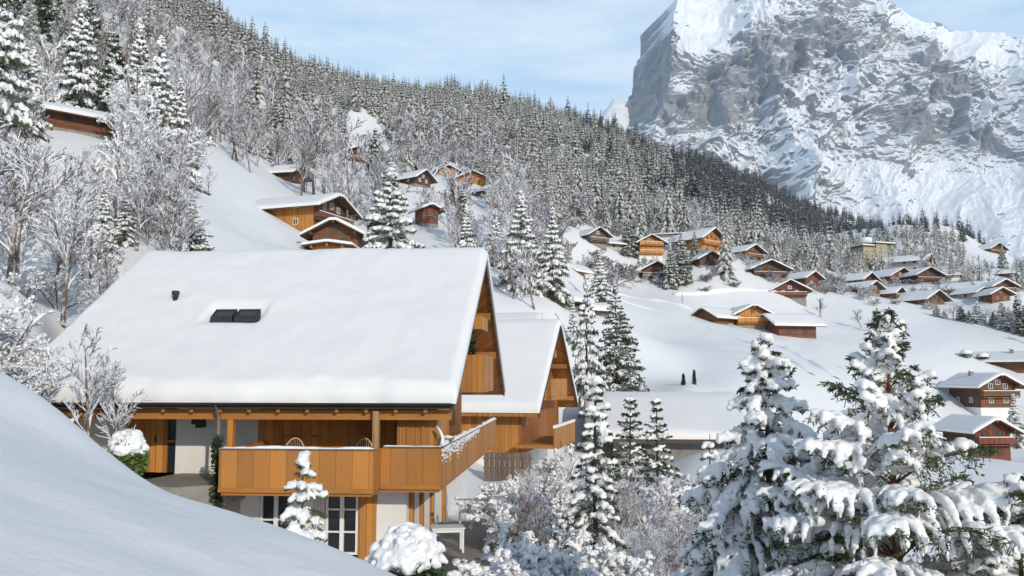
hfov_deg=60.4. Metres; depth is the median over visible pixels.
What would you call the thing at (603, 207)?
spruce
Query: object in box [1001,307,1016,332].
hedge tree
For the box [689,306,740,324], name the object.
chalet
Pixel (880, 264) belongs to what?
spruce
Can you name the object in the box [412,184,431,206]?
frosted tree
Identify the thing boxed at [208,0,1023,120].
sky
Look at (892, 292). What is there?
chalet
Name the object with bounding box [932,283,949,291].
frosted bush
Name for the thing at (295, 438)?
wicker chair
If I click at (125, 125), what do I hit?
bare tree
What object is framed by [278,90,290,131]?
spruce
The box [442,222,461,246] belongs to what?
frosted tree
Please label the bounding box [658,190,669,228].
spruce
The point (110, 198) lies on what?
bare tree
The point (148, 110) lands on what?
bare tree
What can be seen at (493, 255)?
frosted tree
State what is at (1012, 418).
spruce
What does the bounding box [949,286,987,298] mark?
chalet
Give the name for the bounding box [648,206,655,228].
spruce
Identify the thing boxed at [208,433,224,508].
columnar shrub
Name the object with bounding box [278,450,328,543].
laden fir
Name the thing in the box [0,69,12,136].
bare tree
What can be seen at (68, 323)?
snowy shrub
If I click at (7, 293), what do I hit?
snowy shrub
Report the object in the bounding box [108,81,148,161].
frosted tree
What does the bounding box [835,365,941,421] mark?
snow bank
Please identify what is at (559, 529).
snow bush
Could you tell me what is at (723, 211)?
spruce
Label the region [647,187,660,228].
spruce
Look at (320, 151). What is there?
frosted tree
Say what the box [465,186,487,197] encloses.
chalet
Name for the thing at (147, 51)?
spruce
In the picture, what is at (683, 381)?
clipped conifer
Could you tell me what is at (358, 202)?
frosted tree
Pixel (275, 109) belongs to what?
spruce
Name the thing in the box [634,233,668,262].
chalet
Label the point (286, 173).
chalet
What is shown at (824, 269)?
spruce
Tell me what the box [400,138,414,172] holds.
spruce
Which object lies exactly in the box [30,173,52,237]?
bare tree
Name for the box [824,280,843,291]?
frosted bush
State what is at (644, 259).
frosted bush
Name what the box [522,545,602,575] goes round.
snow bush
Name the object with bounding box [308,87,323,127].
spruce
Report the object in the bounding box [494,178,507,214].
frosted tree
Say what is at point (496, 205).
frosted tree
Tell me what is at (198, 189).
fallen log
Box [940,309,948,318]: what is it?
hedge tree
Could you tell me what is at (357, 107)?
spruce
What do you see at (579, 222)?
frosted bush
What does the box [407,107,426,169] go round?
spruce
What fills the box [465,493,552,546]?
snow bush
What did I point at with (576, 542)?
snow bush
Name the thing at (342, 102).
spruce
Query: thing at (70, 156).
bare tree
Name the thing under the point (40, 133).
spruce
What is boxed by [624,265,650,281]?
frosted bush
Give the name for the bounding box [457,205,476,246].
spruce
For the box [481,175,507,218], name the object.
frosted tree
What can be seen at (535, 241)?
spruce
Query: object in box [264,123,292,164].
frosted tree
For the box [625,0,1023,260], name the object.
mountain
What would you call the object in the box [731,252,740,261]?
frosted bush
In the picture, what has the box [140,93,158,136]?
spruce
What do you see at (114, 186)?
bare tree
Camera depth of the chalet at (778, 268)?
226.47 m
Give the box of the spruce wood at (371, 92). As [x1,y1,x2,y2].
[117,0,1023,277]
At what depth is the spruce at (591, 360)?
73.56 m
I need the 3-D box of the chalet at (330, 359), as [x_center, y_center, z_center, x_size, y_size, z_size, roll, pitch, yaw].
[-7.667,4.012,33.175,13.620,11.218,17.643,0,-6,4]
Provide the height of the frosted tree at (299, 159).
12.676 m
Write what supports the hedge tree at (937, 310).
on the ground
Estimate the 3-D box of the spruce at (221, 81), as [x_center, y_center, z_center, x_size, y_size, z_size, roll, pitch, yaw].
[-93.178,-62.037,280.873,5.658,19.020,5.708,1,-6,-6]
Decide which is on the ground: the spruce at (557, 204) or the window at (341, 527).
the spruce at (557, 204)
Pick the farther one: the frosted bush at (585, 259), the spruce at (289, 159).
the spruce at (289, 159)
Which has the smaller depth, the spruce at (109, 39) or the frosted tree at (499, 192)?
the frosted tree at (499, 192)
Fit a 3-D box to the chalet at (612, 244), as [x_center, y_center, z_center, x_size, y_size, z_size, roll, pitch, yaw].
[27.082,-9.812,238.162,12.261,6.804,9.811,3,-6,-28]
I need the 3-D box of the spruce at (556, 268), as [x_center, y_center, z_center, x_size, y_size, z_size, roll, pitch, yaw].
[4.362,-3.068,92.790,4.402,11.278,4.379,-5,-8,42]
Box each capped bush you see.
[959,349,972,357]
[976,352,989,359]
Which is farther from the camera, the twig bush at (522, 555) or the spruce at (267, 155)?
the spruce at (267, 155)
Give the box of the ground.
[0,0,1023,575]
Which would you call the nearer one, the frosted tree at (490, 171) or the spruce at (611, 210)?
the frosted tree at (490, 171)
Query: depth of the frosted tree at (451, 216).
137.09 m
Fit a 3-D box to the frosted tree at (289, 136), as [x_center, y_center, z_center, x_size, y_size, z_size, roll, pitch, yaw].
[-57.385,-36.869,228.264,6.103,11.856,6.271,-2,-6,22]
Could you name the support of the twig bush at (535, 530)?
on the ground
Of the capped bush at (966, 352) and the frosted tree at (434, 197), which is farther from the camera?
the frosted tree at (434, 197)
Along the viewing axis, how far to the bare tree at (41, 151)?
63.06 m
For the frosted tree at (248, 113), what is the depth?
168.68 m
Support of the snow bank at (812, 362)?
on the ground
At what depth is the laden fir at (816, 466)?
12.07 m
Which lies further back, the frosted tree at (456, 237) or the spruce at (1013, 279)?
the spruce at (1013, 279)
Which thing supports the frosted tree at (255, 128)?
on the ground
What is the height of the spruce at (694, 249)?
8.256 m
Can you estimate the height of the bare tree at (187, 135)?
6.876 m
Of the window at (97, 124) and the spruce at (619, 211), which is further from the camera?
the spruce at (619, 211)
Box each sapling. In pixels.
[55,322,126,436]
[91,354,150,438]
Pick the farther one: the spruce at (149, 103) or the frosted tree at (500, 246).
the frosted tree at (500, 246)
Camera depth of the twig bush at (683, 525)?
26.55 m
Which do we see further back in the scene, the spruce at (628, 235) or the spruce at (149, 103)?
the spruce at (628, 235)
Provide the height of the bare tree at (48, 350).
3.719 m
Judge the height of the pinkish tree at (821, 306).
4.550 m
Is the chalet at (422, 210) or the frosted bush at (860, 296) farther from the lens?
the frosted bush at (860, 296)
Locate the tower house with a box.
[848,237,896,268]
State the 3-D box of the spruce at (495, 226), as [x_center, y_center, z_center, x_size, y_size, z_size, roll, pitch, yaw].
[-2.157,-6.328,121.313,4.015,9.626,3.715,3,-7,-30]
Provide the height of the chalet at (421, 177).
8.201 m
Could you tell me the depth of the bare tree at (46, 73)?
98.90 m
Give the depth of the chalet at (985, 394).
144.79 m
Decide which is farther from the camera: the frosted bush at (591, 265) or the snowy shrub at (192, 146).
the frosted bush at (591, 265)
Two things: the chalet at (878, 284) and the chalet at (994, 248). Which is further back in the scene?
the chalet at (994, 248)
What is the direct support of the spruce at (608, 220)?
on the ground
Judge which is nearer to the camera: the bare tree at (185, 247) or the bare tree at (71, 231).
the bare tree at (71, 231)
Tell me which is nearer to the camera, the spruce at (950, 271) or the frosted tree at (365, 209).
the frosted tree at (365, 209)
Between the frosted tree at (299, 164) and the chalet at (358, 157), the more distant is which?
the chalet at (358, 157)
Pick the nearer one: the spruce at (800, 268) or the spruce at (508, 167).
the spruce at (508, 167)
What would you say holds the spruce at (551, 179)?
on the ground
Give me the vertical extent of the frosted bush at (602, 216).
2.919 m
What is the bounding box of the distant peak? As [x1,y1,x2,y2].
[601,97,630,132]
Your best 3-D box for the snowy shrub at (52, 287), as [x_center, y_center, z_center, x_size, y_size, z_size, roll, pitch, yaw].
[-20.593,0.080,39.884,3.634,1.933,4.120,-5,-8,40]
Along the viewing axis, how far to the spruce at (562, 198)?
256.48 m
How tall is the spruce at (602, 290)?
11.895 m
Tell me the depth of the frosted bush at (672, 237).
243.92 m
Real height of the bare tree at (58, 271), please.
5.675 m
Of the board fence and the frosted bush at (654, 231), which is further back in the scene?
the frosted bush at (654, 231)
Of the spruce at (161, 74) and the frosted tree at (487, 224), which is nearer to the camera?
the spruce at (161, 74)
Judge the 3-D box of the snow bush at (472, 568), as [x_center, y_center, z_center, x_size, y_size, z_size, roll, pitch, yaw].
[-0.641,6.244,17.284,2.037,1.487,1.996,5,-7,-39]
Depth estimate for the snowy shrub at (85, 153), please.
79.06 m
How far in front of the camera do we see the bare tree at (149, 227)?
59.20 m
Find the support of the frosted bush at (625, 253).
on the ground
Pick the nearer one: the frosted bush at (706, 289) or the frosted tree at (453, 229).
the frosted tree at (453, 229)
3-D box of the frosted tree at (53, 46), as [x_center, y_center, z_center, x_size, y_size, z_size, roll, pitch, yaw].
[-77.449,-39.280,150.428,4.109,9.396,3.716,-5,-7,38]
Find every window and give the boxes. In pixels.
[63,114,71,122]
[95,119,102,128]
[164,408,176,471]
[260,496,291,528]
[293,218,297,224]
[314,496,358,554]
[331,226,338,232]
[982,431,987,436]
[988,383,992,388]
[989,423,995,428]
[997,430,1002,436]
[998,448,1003,454]
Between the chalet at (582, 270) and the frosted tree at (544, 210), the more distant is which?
the chalet at (582, 270)
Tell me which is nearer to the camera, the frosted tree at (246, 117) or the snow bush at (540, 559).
the snow bush at (540, 559)
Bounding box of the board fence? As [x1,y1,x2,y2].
[483,452,531,480]
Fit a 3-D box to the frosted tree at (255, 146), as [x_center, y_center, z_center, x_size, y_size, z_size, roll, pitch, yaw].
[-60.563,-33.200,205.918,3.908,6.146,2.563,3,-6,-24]
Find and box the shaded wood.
[527,93,985,244]
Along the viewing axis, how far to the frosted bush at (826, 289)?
231.10 m
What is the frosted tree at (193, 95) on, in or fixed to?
on the ground
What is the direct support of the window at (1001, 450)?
in the chalet at (986, 430)
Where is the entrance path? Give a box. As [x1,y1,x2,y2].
[146,473,244,504]
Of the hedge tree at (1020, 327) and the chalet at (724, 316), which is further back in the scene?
the hedge tree at (1020, 327)
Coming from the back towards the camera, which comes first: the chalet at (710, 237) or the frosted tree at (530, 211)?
the chalet at (710, 237)
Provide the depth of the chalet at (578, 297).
102.99 m
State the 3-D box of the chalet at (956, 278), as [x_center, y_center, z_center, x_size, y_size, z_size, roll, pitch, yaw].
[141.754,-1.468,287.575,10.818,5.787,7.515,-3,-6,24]
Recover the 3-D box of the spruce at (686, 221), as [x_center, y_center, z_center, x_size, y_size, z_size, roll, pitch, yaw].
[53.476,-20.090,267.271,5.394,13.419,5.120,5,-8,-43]
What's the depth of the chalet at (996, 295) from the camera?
229.96 m
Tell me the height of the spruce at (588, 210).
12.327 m
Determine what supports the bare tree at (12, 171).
on the ground
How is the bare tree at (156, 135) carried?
on the ground
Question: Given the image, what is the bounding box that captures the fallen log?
[185,184,210,195]
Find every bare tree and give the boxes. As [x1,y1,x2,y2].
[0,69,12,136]
[0,125,22,160]
[0,130,88,286]
[0,131,26,219]
[0,134,41,205]
[0,138,52,233]
[0,142,21,222]
[0,148,67,283]
[0,173,17,249]
[0,208,46,286]
[2,38,47,109]
[3,121,27,193]
[11,76,47,129]
[11,90,34,134]
[19,96,43,127]
[21,34,69,101]
[21,128,53,190]
[23,155,105,327]
[28,138,62,193]
[28,141,51,178]
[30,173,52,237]
[31,192,74,266]
[39,338,82,421]
[41,185,104,294]
[41,189,111,284]
[48,215,92,274]
[56,147,88,194]
[77,200,113,295]
[85,131,135,237]
[88,247,127,294]
[95,69,131,145]
[101,183,121,220]
[102,52,162,134]
[102,161,123,209]
[105,119,142,182]
[107,57,163,127]
[107,125,163,232]
[107,150,166,250]
[110,163,157,223]
[110,175,164,237]
[118,158,160,228]
[120,90,164,147]
[120,105,178,190]
[129,103,183,155]
[129,193,156,245]
[131,138,188,217]
[136,138,183,221]
[136,198,192,251]
[144,161,178,244]
[145,129,164,144]
[145,132,185,235]
[150,184,181,247]
[152,172,169,234]
[153,122,176,143]
[153,128,190,209]
[155,190,209,251]
[157,156,206,233]
[165,129,205,174]
[166,243,188,251]
[168,156,187,201]
[188,127,211,184]
[201,162,217,195]
[853,309,862,327]
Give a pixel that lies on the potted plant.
(472, 348)
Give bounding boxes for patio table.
[430,524,464,552]
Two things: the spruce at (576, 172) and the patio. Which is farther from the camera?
the spruce at (576, 172)
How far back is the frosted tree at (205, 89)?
143.52 m
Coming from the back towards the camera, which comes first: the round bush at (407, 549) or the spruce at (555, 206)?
the spruce at (555, 206)
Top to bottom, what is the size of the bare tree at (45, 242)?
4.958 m
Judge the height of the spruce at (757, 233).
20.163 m
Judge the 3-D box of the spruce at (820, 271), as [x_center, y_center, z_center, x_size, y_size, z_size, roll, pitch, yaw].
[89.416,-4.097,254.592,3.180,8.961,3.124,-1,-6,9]
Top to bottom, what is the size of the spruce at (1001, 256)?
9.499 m
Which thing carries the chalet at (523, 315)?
on the ground
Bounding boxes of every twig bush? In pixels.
[481,548,548,570]
[503,474,598,547]
[514,464,567,499]
[563,493,614,535]
[569,466,602,499]
[588,519,682,575]
[598,472,675,543]
[599,530,644,561]
[609,464,690,540]
[632,513,688,575]
[646,505,703,568]
[661,508,704,561]
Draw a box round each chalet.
[37,100,119,141]
[44,247,505,559]
[256,192,362,231]
[263,163,311,183]
[299,217,372,247]
[300,239,359,249]
[337,145,368,163]
[395,168,437,188]
[408,201,445,227]
[432,164,461,175]
[453,170,485,185]
[461,319,577,469]
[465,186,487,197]
[496,312,544,319]
[555,288,594,311]
[564,262,594,276]
[578,302,619,318]
[579,226,613,251]
[606,239,638,256]
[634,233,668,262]
[638,260,673,280]
[654,232,684,247]
[667,227,726,251]
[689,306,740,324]
[690,250,727,267]
[730,303,773,328]
[731,243,767,261]
[744,259,793,282]
[759,313,826,338]
[769,279,812,306]
[786,270,825,289]
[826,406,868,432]
[834,272,881,282]
[841,280,886,296]
[870,253,935,269]
[873,267,909,283]
[880,286,906,298]
[895,289,953,305]
[897,266,946,283]
[933,414,1023,460]
[934,280,986,291]
[937,370,1023,420]
[946,274,963,281]
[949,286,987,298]
[972,286,1016,303]
[972,348,1023,374]
[978,242,1009,254]
[978,278,1020,291]
[981,269,1016,278]
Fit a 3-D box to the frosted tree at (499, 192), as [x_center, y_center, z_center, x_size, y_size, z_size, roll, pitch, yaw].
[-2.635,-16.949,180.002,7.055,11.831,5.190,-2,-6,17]
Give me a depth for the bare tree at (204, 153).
98.66 m
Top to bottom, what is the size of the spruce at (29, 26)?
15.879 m
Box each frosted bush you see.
[560,239,577,249]
[567,215,586,228]
[575,208,583,216]
[577,253,598,268]
[584,257,605,269]
[585,219,604,227]
[587,248,605,255]
[591,253,608,260]
[596,213,606,219]
[597,259,641,286]
[603,257,641,278]
[606,219,623,228]
[608,227,624,236]
[618,247,632,256]
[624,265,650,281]
[639,255,657,264]
[643,226,657,235]
[652,273,664,283]
[665,235,685,249]
[697,245,708,252]
[698,285,712,291]
[700,270,718,281]
[712,260,733,270]
[726,279,741,287]
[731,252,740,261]
[737,251,755,259]
[744,258,756,264]
[748,265,762,270]
[764,270,780,279]
[766,273,782,282]
[806,279,821,292]
[818,286,831,293]
[819,279,843,291]
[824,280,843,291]
[828,274,846,283]
[831,283,850,293]
[842,283,859,291]
[853,292,871,299]
[854,284,876,296]
[865,297,881,305]
[888,276,909,285]
[889,298,901,304]
[908,284,927,291]
[910,277,924,283]
[921,301,934,309]
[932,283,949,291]
[934,278,953,285]
[945,287,954,293]
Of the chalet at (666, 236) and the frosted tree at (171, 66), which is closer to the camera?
the frosted tree at (171, 66)
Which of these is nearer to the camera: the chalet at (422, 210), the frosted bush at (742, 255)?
the chalet at (422, 210)
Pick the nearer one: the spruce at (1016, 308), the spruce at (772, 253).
the spruce at (1016, 308)
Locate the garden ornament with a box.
[437,426,444,443]
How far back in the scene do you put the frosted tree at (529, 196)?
185.24 m
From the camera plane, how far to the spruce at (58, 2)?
207.31 m
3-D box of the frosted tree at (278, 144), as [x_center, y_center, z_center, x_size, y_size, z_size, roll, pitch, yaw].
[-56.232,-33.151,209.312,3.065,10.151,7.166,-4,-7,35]
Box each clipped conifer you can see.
[681,373,685,384]
[691,370,696,384]
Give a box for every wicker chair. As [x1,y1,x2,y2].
[286,437,304,446]
[356,438,371,446]
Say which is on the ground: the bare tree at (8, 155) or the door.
the bare tree at (8, 155)
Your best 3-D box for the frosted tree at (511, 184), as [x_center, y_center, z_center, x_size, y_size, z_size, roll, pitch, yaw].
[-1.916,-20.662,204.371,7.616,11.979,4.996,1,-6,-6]
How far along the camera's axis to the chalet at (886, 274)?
273.13 m
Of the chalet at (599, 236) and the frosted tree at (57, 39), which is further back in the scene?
the chalet at (599, 236)
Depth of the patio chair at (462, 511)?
31.37 m
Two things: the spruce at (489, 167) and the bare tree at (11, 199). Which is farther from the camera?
the spruce at (489, 167)
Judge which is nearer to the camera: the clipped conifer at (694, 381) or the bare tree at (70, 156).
the bare tree at (70, 156)
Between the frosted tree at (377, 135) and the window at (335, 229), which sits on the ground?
the frosted tree at (377, 135)
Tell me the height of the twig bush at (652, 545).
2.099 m
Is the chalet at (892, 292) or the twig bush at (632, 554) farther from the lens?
the chalet at (892, 292)
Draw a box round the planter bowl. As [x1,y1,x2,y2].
[440,435,454,442]
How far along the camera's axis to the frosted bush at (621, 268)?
214.15 m
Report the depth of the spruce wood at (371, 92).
454.63 m
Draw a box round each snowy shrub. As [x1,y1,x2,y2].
[0,266,45,302]
[0,285,18,298]
[0,294,53,368]
[0,309,30,378]
[0,317,37,361]
[0,352,65,380]
[10,327,35,342]
[12,351,64,400]
[13,369,47,394]
[15,332,44,355]
[19,266,101,309]
[20,280,31,296]
[34,350,55,375]
[35,371,67,403]
[57,315,79,329]
[68,159,115,184]
[79,148,92,160]
[88,285,109,300]
[98,260,128,281]
[122,127,219,167]
[141,212,162,232]
[152,210,176,233]
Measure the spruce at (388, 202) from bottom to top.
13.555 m
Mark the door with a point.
(153, 430)
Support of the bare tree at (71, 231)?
on the ground
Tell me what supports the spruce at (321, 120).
on the ground
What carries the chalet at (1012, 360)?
on the ground
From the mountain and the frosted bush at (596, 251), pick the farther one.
the mountain
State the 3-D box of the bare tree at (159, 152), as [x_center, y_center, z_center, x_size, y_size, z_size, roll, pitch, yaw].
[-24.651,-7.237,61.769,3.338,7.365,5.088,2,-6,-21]
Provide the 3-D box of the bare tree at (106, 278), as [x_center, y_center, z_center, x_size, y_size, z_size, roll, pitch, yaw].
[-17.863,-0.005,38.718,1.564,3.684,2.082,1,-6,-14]
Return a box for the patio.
[434,521,498,575]
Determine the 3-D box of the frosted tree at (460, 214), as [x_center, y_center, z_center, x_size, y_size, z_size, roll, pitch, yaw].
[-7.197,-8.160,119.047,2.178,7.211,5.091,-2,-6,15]
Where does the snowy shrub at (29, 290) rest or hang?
on the ground
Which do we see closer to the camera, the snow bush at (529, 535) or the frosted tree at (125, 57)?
the snow bush at (529, 535)
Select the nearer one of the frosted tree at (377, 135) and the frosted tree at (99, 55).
the frosted tree at (99, 55)
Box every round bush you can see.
[105,429,150,475]
[364,522,447,575]
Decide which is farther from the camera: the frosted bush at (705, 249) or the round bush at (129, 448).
the frosted bush at (705, 249)
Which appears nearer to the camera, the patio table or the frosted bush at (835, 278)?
the patio table
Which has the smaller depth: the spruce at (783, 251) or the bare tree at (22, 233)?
the bare tree at (22, 233)
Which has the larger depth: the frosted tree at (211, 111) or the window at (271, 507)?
the frosted tree at (211, 111)
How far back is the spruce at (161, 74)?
112.55 m
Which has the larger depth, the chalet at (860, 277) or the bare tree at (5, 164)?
the chalet at (860, 277)
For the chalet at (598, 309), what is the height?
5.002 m
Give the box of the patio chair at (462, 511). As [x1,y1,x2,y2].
[458,498,483,524]
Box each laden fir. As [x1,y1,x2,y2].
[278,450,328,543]
[560,376,627,562]
[608,396,655,497]
[634,398,681,502]
[670,332,845,575]
[690,435,724,525]
[746,307,1023,575]
[758,452,868,575]
[946,472,1023,575]
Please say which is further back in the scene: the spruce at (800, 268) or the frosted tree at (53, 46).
the spruce at (800, 268)
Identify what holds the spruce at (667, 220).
on the ground
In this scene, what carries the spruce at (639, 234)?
on the ground
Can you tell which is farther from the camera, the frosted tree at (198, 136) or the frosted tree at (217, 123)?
the frosted tree at (217, 123)
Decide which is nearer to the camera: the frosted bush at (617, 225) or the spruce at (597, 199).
the frosted bush at (617, 225)
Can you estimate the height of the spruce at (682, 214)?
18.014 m
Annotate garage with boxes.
[584,391,746,465]
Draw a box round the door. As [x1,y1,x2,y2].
[125,408,165,471]
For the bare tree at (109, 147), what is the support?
on the ground
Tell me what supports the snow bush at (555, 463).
on the ground
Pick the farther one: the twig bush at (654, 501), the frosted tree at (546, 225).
the frosted tree at (546, 225)
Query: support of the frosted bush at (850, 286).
on the ground
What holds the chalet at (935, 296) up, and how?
on the ground
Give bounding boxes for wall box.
[191,419,205,427]
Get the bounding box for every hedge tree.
[932,304,940,316]
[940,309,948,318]
[942,300,963,319]
[955,306,965,320]
[964,311,970,321]
[966,300,988,324]
[978,307,993,324]
[988,312,997,326]
[992,303,1006,328]
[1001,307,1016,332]
[1014,305,1023,335]
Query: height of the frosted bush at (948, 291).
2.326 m
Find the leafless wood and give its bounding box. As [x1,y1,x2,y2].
[57,0,1023,279]
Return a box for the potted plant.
[468,330,478,354]
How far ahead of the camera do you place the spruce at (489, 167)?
263.62 m
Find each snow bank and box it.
[612,291,837,377]
[613,295,812,373]
[673,287,777,294]
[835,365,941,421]
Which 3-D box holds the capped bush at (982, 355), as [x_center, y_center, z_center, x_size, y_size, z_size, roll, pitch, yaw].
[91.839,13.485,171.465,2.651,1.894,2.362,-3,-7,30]
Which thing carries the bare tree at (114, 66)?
on the ground
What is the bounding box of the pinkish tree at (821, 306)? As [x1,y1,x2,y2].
[815,298,826,316]
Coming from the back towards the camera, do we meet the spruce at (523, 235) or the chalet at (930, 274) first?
the chalet at (930, 274)
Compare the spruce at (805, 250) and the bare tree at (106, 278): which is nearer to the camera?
the bare tree at (106, 278)
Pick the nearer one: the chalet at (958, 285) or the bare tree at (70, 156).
the bare tree at (70, 156)
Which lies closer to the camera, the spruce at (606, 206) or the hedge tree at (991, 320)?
the hedge tree at (991, 320)
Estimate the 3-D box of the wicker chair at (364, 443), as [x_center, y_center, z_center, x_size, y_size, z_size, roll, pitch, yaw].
[-4.551,5.104,26.349,0.764,1.185,0.689,-2,-6,16]
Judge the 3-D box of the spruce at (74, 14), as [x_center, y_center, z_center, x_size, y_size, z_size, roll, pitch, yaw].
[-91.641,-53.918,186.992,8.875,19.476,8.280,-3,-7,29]
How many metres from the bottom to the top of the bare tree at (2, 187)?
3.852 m
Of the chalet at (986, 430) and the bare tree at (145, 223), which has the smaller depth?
the bare tree at (145, 223)
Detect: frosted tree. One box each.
[25,35,42,62]
[36,42,46,59]
[37,57,58,92]
[38,41,64,98]
[41,12,70,69]
[46,31,68,71]
[49,29,67,82]
[88,37,105,106]
[98,32,111,56]
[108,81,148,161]
[121,52,131,79]
[123,30,134,58]
[166,74,180,92]
[167,51,197,89]
[167,54,178,81]
[172,70,200,129]
[173,56,215,137]
[183,116,192,132]
[186,89,196,128]
[190,124,211,148]
[192,93,215,147]
[192,98,204,128]
[193,74,213,124]
[194,79,208,125]
[195,90,221,138]
[198,78,223,135]
[199,81,224,145]
[202,78,238,141]
[207,101,225,143]
[209,77,232,134]
[215,91,246,160]
[217,112,227,140]
[228,103,249,159]
[229,116,263,172]
[233,100,262,159]
[237,95,258,154]
[249,135,258,152]
[250,107,274,166]
[252,108,262,155]
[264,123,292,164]
[267,130,287,164]
[271,128,293,164]
[280,126,303,164]
[288,118,318,195]
[289,141,300,162]
[291,92,333,194]
[291,134,316,192]
[293,156,310,183]
[298,169,315,189]
[302,119,335,193]
[308,153,336,193]
[315,132,339,163]
[317,150,350,192]
[318,165,347,192]
[323,118,366,201]
[327,164,355,204]
[346,171,368,225]
[346,185,368,225]
[359,194,370,231]
[360,138,398,205]
[360,148,385,210]
[361,181,399,213]
[364,130,388,155]
[365,175,385,210]
[378,154,420,194]
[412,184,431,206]
[423,188,456,233]
[427,185,434,201]
[431,191,441,204]
[437,157,468,215]
[439,209,456,241]
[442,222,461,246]
[445,163,477,217]
[445,218,459,246]
[447,202,472,241]
[448,217,460,246]
[454,204,463,246]
[467,214,486,246]
[473,229,490,255]
[478,189,506,230]
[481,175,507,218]
[481,214,494,241]
[484,156,512,181]
[484,189,513,243]
[485,178,514,231]
[486,209,518,261]
[486,237,506,274]
[493,175,519,218]
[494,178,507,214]
[494,238,509,270]
[499,180,538,228]
[499,257,523,298]
[501,153,538,214]
[501,186,540,239]
[501,213,558,261]
[503,158,530,203]
[508,241,547,309]
[524,188,532,210]
[526,205,540,218]
[529,183,576,281]
[533,203,561,248]
[534,193,554,234]
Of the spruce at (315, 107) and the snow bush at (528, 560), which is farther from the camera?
the spruce at (315, 107)
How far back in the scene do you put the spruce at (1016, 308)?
207.84 m
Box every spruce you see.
[0,0,23,91]
[0,0,43,191]
[8,0,21,18]
[16,0,42,18]
[16,0,44,67]
[20,45,53,142]
[27,0,61,66]
[45,9,73,67]
[47,0,103,109]
[49,0,58,7]
[52,3,57,20]
[55,0,67,23]
[67,2,80,40]
[69,0,105,68]
[85,38,102,99]
[86,184,122,265]
[92,30,127,130]
[100,30,129,107]
[105,31,111,48]
[109,6,117,29]
[113,188,136,247]
[123,17,157,134]
[126,2,135,42]
[126,45,158,104]
[140,35,177,129]
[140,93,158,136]
[167,77,202,188]
[168,197,213,251]
[219,67,225,93]
[236,106,256,154]
[246,61,265,133]
[260,123,274,161]
[261,98,271,145]
[270,87,279,131]
[273,93,288,146]
[274,94,287,146]
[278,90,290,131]
[285,107,293,154]
[285,112,301,164]
[294,85,310,136]
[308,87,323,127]
[313,115,322,141]
[318,110,324,134]
[325,107,334,150]
[335,90,346,114]
[341,119,351,147]
[346,91,353,109]
[353,95,361,111]
[360,160,424,248]
[364,128,383,179]
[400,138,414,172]
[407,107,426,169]
[421,117,431,165]
[449,189,470,243]
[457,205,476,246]
[474,153,481,172]
[481,144,492,174]
[484,154,494,185]
[484,160,503,213]
[486,208,509,267]
[495,189,555,298]
[503,149,511,186]
[504,158,512,213]
[517,150,531,203]
[526,235,547,290]
[531,159,537,194]
[533,169,562,238]
[535,206,571,308]
[541,161,551,190]
[547,164,558,208]
[550,175,563,224]
[550,185,558,218]
[555,162,566,202]
[558,182,568,214]
[563,240,572,262]
[565,296,579,354]
[569,154,586,209]
[570,196,576,217]
[572,273,608,410]
[583,194,594,225]
[584,177,593,218]
[588,250,614,314]
[590,164,603,212]
[596,283,649,391]
[598,173,605,213]
[599,165,608,211]
[601,189,605,213]
[603,192,611,221]
[604,204,612,229]
[609,198,615,216]
[612,176,626,229]
[620,166,637,224]
[620,214,640,257]
[633,191,646,241]
[638,195,646,227]
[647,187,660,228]
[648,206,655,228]
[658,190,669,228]
[659,241,681,289]
[660,183,676,232]
[669,232,693,284]
[672,174,688,229]
[678,194,686,231]
[680,204,692,231]
[690,229,699,255]
[716,216,738,280]
[719,197,731,232]
[726,210,735,246]
[733,209,745,245]
[751,209,768,260]
[761,207,770,257]
[769,229,781,262]
[782,236,789,266]
[783,241,792,274]
[792,248,799,272]
[796,253,803,272]
[801,229,808,267]
[803,255,808,270]
[806,234,815,270]
[807,235,822,271]
[818,236,826,270]
[818,261,825,281]
[822,257,827,275]
[838,245,843,273]
[851,249,858,272]
[875,246,887,270]
[931,249,939,270]
[947,256,953,273]
[961,263,966,281]
[976,257,983,280]
[996,246,1008,268]
[1007,393,1023,448]
[1010,269,1017,291]
[1011,295,1022,325]
[1014,257,1022,283]
[1016,258,1023,278]
[1017,289,1022,310]
[1020,263,1023,291]
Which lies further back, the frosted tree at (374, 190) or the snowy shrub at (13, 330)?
the frosted tree at (374, 190)
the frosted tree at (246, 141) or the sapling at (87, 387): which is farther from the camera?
the frosted tree at (246, 141)
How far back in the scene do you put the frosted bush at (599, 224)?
255.79 m
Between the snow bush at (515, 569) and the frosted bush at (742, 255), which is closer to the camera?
the snow bush at (515, 569)
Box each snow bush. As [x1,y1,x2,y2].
[447,538,563,575]
[454,470,571,530]
[458,561,527,575]
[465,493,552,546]
[472,558,528,575]
[481,524,563,570]
[487,543,552,575]
[500,474,523,497]
[512,477,597,546]
[518,528,623,575]
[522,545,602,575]
[531,443,585,498]
[534,471,573,505]
[593,548,654,575]
[609,490,659,534]
[648,473,701,525]
[654,518,698,562]
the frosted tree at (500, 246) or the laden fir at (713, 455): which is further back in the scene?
the frosted tree at (500, 246)
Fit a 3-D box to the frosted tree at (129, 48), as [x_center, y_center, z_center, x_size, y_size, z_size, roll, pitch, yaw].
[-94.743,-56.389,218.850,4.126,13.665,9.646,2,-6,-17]
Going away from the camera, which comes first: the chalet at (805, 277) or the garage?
the garage
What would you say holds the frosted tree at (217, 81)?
on the ground
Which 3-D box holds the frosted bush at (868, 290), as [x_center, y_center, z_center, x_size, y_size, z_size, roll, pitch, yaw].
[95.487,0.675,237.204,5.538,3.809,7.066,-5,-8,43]
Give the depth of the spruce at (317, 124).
287.64 m
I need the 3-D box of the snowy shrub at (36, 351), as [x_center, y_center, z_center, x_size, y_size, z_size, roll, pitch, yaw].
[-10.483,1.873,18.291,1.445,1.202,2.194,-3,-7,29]

